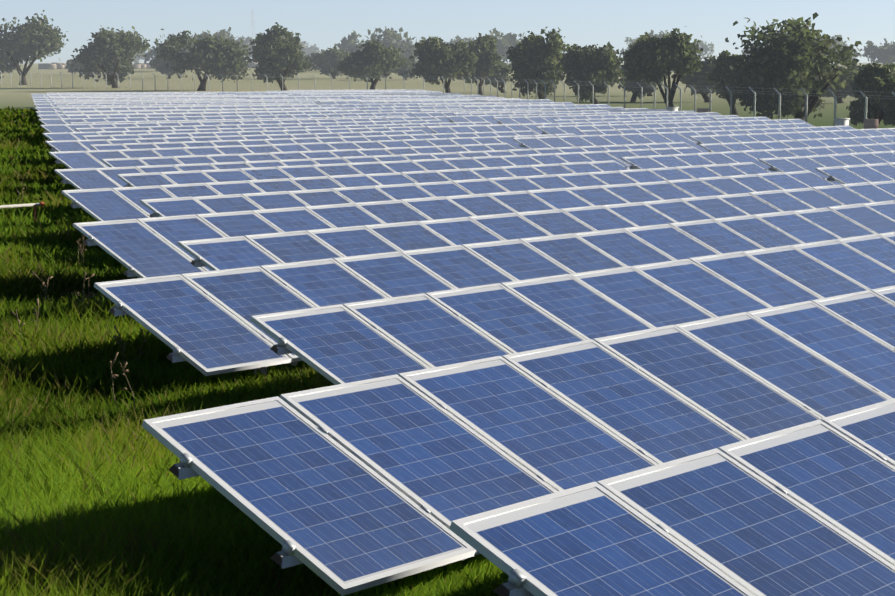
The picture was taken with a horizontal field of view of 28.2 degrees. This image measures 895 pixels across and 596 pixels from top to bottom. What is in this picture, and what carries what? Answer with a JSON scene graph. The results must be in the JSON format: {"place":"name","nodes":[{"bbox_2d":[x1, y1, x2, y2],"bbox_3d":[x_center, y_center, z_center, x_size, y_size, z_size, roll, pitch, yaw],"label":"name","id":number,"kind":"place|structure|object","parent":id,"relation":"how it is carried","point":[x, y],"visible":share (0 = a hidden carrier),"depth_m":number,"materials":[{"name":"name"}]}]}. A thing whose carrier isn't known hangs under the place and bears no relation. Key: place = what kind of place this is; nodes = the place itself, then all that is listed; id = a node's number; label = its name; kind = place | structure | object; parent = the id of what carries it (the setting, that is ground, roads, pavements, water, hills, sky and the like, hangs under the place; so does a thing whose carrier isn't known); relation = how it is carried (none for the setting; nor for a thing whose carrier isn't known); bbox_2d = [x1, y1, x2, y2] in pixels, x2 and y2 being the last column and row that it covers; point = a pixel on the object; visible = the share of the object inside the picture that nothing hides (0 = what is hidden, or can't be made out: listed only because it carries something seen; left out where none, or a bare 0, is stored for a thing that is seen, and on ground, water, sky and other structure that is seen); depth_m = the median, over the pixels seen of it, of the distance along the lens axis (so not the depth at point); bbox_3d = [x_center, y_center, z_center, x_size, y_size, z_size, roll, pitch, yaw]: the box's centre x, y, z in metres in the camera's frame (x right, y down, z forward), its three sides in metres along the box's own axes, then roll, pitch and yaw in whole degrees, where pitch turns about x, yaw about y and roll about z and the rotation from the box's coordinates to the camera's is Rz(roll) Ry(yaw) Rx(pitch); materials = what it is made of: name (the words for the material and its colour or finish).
{"place":"outdoors","nodes":[
{"label":"outdoors","id":0,"kind":"place"},
{"bbox_2d":[0,106,508,595],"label":"meadow grass","id":1,"kind":"structure","parent":0,"point":[98,497],"depth_m":12.41,"materials":[{"name":"green plant"}]},
{"bbox_2d":[0,62,894,158],"bbox_3d":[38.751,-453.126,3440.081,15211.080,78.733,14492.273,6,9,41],"label":"field ground","id":2,"kind":"structure","parent":0,"point":[15,95],"depth_m":219.55,"materials":[{"name":"green plant"}]},
{"bbox_2d":[0,202,44,222],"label":"pipe with orange cap","id":3,"kind":"object","parent":2,"relation":"on","point":[39,204],"visible":0.83,"depth_m":32.68,"materials":[{"name":"beige"}]},
{"bbox_2d":[0,10,68,84],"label":"olive tree","id":4,"kind":"object","parent":2,"relation":"on","point":[34,39],"visible":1,"depth_m":240.61,"materials":[{"name":"green plant"}]},
{"bbox_2d":[65,59,83,75],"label":"olive tree","id":5,"kind":"object","parent":2,"relation":"on","point":[70,62],"visible":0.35,"depth_m":311.39,"materials":[{"name":"green plant"}]},
{"bbox_2d":[11,181,149,418],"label":"dry weed stalks","id":6,"kind":"object","parent":2,"relation":"on","point":[114,336],"visible":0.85,"depth_m":17.78,"materials":[{"name":"brown plant"}]},
{"bbox_2d":[71,25,150,87],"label":"olive tree","id":7,"kind":"object","parent":2,"relation":"on","point":[108,53],"visible":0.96,"depth_m":220.02,"materials":[{"name":"green plant"}]},
{"bbox_2d":[133,50,146,62],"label":"tree","id":8,"kind":"object","parent":2,"relation":"on","point":[138,57],"visible":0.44,"depth_m":684.98,"materials":[{"name":"green plant"}]},
{"bbox_2d":[149,52,183,78],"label":"olive tree","id":9,"kind":"object","parent":2,"relation":"on","point":[160,66],"visible":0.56,"depth_m":283.71,"materials":[{"name":"green plant"}]},
{"bbox_2d":[144,30,196,63],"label":"tree","id":10,"kind":"object","parent":2,"relation":"on","point":[151,54],"visible":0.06,"depth_m":357.22,"materials":[{"name":"green plant"}]},
{"bbox_2d":[149,29,254,90],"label":"olive tree","id":11,"kind":"object","parent":2,"relation":"on","point":[223,57],"visible":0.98,"depth_m":203.20,"materials":[{"name":"green plant"}]},
{"bbox_2d":[194,27,242,49],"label":"tree","id":12,"kind":"object","parent":2,"relation":"on","point":[225,34],"visible":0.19,"depth_m":361.48,"materials":[{"name":"green plant"}]},
{"bbox_2d":[234,35,255,61],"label":"tree","id":13,"kind":"object","parent":2,"relation":"on","point":[246,41],"visible":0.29,"depth_m":576.16,"materials":[{"name":"green plant"}]},
{"bbox_2d":[249,6,255,57],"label":"lattice mast","id":14,"kind":"object","parent":2,"relation":"on","point":[252,20],"visible":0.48,"depth_m":890.48,"materials":[{"name":"silver metal"}]},
{"bbox_2d":[243,22,313,90],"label":"olive tree","id":15,"kind":"object","parent":2,"relation":"on","point":[275,52],"visible":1,"depth_m":191.02,"materials":[{"name":"green plant"}]},
{"bbox_2d":[300,41,308,52],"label":"tree","id":16,"kind":"object","parent":2,"relation":"on","point":[304,43],"visible":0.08,"depth_m":724.38,"materials":[{"name":"green plant"}]},
{"bbox_2d":[304,44,321,58],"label":"tree","id":17,"kind":"object","parent":2,"relation":"on","point":[312,49],"visible":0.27,"depth_m":694.60,"materials":[{"name":"green plant"}]},
{"bbox_2d":[305,46,351,78],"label":"olive tree","id":18,"kind":"object","parent":2,"relation":"on","point":[325,61],"visible":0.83,"depth_m":281.54,"materials":[{"name":"green plant"}]},
{"bbox_2d":[334,30,364,52],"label":"tree","id":19,"kind":"object","parent":2,"relation":"on","point":[349,44],"visible":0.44,"depth_m":375.44,"materials":[{"name":"green plant"}]},
{"bbox_2d":[38,62,672,70],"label":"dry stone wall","id":20,"kind":"structure","parent":2,"relation":"on","point":[63,66],"depth_m":393.48,"materials":[{"name":"grey stone"}]},
{"bbox_2d":[335,38,405,89],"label":"olive tree","id":21,"kind":"object","parent":2,"relation":"on","point":[373,59],"visible":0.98,"depth_m":199.28,"materials":[{"name":"green plant"}]},
{"bbox_2d":[364,26,425,62],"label":"tree","id":22,"kind":"object","parent":2,"relation":"on","point":[392,37],"visible":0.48,"depth_m":355.46,"materials":[{"name":"green plant"}]},
{"bbox_2d":[390,55,418,79],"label":"olive tree","id":23,"kind":"object","parent":2,"relation":"on","point":[407,68],"visible":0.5,"depth_m":274.04,"materials":[{"name":"green plant"}]},
{"bbox_2d":[404,35,478,92],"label":"olive tree","id":24,"kind":"object","parent":2,"relation":"on","point":[438,56],"visible":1,"depth_m":170.98,"materials":[{"name":"green plant"}]},
{"bbox_2d":[0,71,894,125],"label":"fence posts","id":25,"kind":"object","parent":2,"relation":"on","point":[806,107],"visible":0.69,"depth_m":116.06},
{"bbox_2d":[0,73,894,127],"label":"fence wire","id":26,"kind":"object","parent":25,"relation":"attached to","point":[509,97],"visible":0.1,"depth_m":118.54,"materials":[{"name":"grey metal"}]},
{"bbox_2d":[28,71,894,98],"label":"fence strands","id":27,"kind":"object","parent":25,"relation":"attached to","point":[544,82],"visible":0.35,"depth_m":117.48},
{"bbox_2d":[34,94,890,595],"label":"panel mounting frame","id":28,"kind":"object","parent":2,"relation":"on","point":[284,558],"visible":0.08,"depth_m":11.16,"materials":[{"name":"silver metal"}]},
{"bbox_2d":[31,89,894,595],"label":"solar panels","id":29,"kind":"object","parent":28,"relation":"on","point":[369,475],"visible":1,"depth_m":15.37,"materials":[{"name":"blue glass"}]},
{"bbox_2d":[455,35,471,50],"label":"tree","id":30,"kind":"object","parent":2,"relation":"on","point":[458,38],"visible":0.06,"depth_m":456.88,"materials":[{"name":"green plant"}]},
{"bbox_2d":[462,33,500,94],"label":"olive tree","id":31,"kind":"object","parent":2,"relation":"on","point":[484,48],"visible":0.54,"depth_m":177.74,"materials":[{"name":"green plant"}]},
{"bbox_2d":[471,27,517,68],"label":"tree","id":32,"kind":"object","parent":2,"relation":"on","point":[499,49],"visible":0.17,"depth_m":371.71,"materials":[{"name":"green plant"}]},
{"bbox_2d":[482,61,511,92],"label":"olive tree","id":33,"kind":"object","parent":2,"relation":"on","point":[500,73],"visible":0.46,"depth_m":190.37,"materials":[{"name":"green plant"}]},
{"bbox_2d":[496,33,524,55],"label":"tree","id":34,"kind":"object","parent":2,"relation":"on","point":[506,42],"visible":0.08,"depth_m":362.54,"materials":[{"name":"green plant"}]},
{"bbox_2d":[505,27,569,98],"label":"olive tree","id":35,"kind":"object","parent":2,"relation":"on","point":[537,58],"visible":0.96,"depth_m":135.05,"materials":[{"name":"green plant"}]},
{"bbox_2d":[554,41,626,103],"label":"olive tree","id":36,"kind":"object","parent":2,"relation":"on","point":[592,64],"visible":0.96,"depth_m":125.95,"materials":[{"name":"green plant"}]},
{"bbox_2d":[620,37,637,52],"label":"tree","id":37,"kind":"object","parent":2,"relation":"on","point":[629,43],"visible":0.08,"depth_m":522.74,"materials":[{"name":"green plant"}]},
{"bbox_2d":[617,42,657,101],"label":"olive tree","id":38,"kind":"object","parent":2,"relation":"on","point":[645,87],"visible":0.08,"depth_m":148.00,"materials":[{"name":"green plant"}]},
{"bbox_2d":[637,30,670,39],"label":"tree","id":39,"kind":"object","parent":2,"relation":"on","point":[660,35],"visible":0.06,"depth_m":396.81,"materials":[{"name":"green plant"}]},
{"bbox_2d":[647,71,670,95],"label":"olive tree","id":40,"kind":"object","parent":2,"relation":"on","point":[666,78],"visible":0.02,"depth_m":173.99,"materials":[{"name":"green plant"}]},
{"bbox_2d":[620,26,703,106],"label":"olive tree","id":41,"kind":"object","parent":2,"relation":"on","point":[654,59],"visible":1,"depth_m":109.18,"materials":[{"name":"green plant"}]},
{"bbox_2d":[666,107,678,110],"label":"white cabinet","id":42,"kind":"object","parent":2,"relation":"on","point":[672,108],"visible":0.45,"depth_m":95.49,"materials":[{"name":"white metal"}]},
{"bbox_2d":[674,54,718,101],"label":"olive tree","id":43,"kind":"object","parent":2,"relation":"on","point":[697,81],"visible":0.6,"depth_m":145.15,"materials":[{"name":"green plant"}]},
{"bbox_2d":[697,108,708,112],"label":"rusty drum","id":44,"kind":"object","parent":2,"relation":"on","point":[700,110],"visible":0.29,"depth_m":91.44,"materials":[{"name":"grey metal"}]},
{"bbox_2d":[695,35,713,59],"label":"tree","id":45,"kind":"object","parent":2,"relation":"on","point":[706,48],"visible":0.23,"depth_m":591.79,"materials":[{"name":"green plant"}]},
{"bbox_2d":[706,50,753,114],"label":"olive tree","id":46,"kind":"object","parent":2,"relation":"on","point":[724,69],"visible":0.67,"depth_m":110.54,"materials":[{"name":"green plant"}]},
{"bbox_2d":[741,43,768,56],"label":"tree","id":47,"kind":"object","parent":2,"relation":"on","point":[746,54],"depth_m":532.35,"materials":[{"name":"green plant"}]},
{"bbox_2d":[725,12,861,120],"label":"olive tree","id":48,"kind":"object","parent":2,"relation":"on","point":[793,60],"visible":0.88,"depth_m":89.59,"materials":[{"name":"green plant"}]},
{"bbox_2d":[815,35,848,63],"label":"tree","id":49,"kind":"object","parent":2,"relation":"on","point":[837,42],"visible":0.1,"depth_m":445.28,"materials":[{"name":"green plant"}]},
{"bbox_2d":[834,118,849,125],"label":"white cabinet","id":50,"kind":"object","parent":2,"relation":"on","point":[841,121],"visible":0.45,"depth_m":75.60,"materials":[{"name":"white metal"}]},
{"bbox_2d":[821,60,866,102],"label":"olive tree","id":51,"kind":"object","parent":2,"relation":"on","point":[847,90],"visible":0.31,"depth_m":141.97,"materials":[{"name":"green plant"}]},
{"bbox_2d":[846,61,894,127],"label":"olive tree","id":52,"kind":"object","parent":2,"relation":"on","point":[876,81],"visible":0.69,"depth_m":79.20,"materials":[{"name":"green plant"}]},
{"bbox_2d":[863,119,878,128],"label":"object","id":53,"kind":"object","parent":2,"relation":"on","point":[870,123],"visible":0.48,"depth_m":73.55,"materials":[{"name":"grey metal"}]},
{"bbox_2d":[854,38,894,64],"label":"tree","id":54,"kind":"object","parent":2,"relation":"on","point":[884,54],"visible":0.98,"depth_m":359.37,"materials":[{"name":"green plant"}]},
{"bbox_2d":[0,0,894,61],"label":"sky","id":55,"kind":"structure","parent":0,"point":[322,23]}
]}

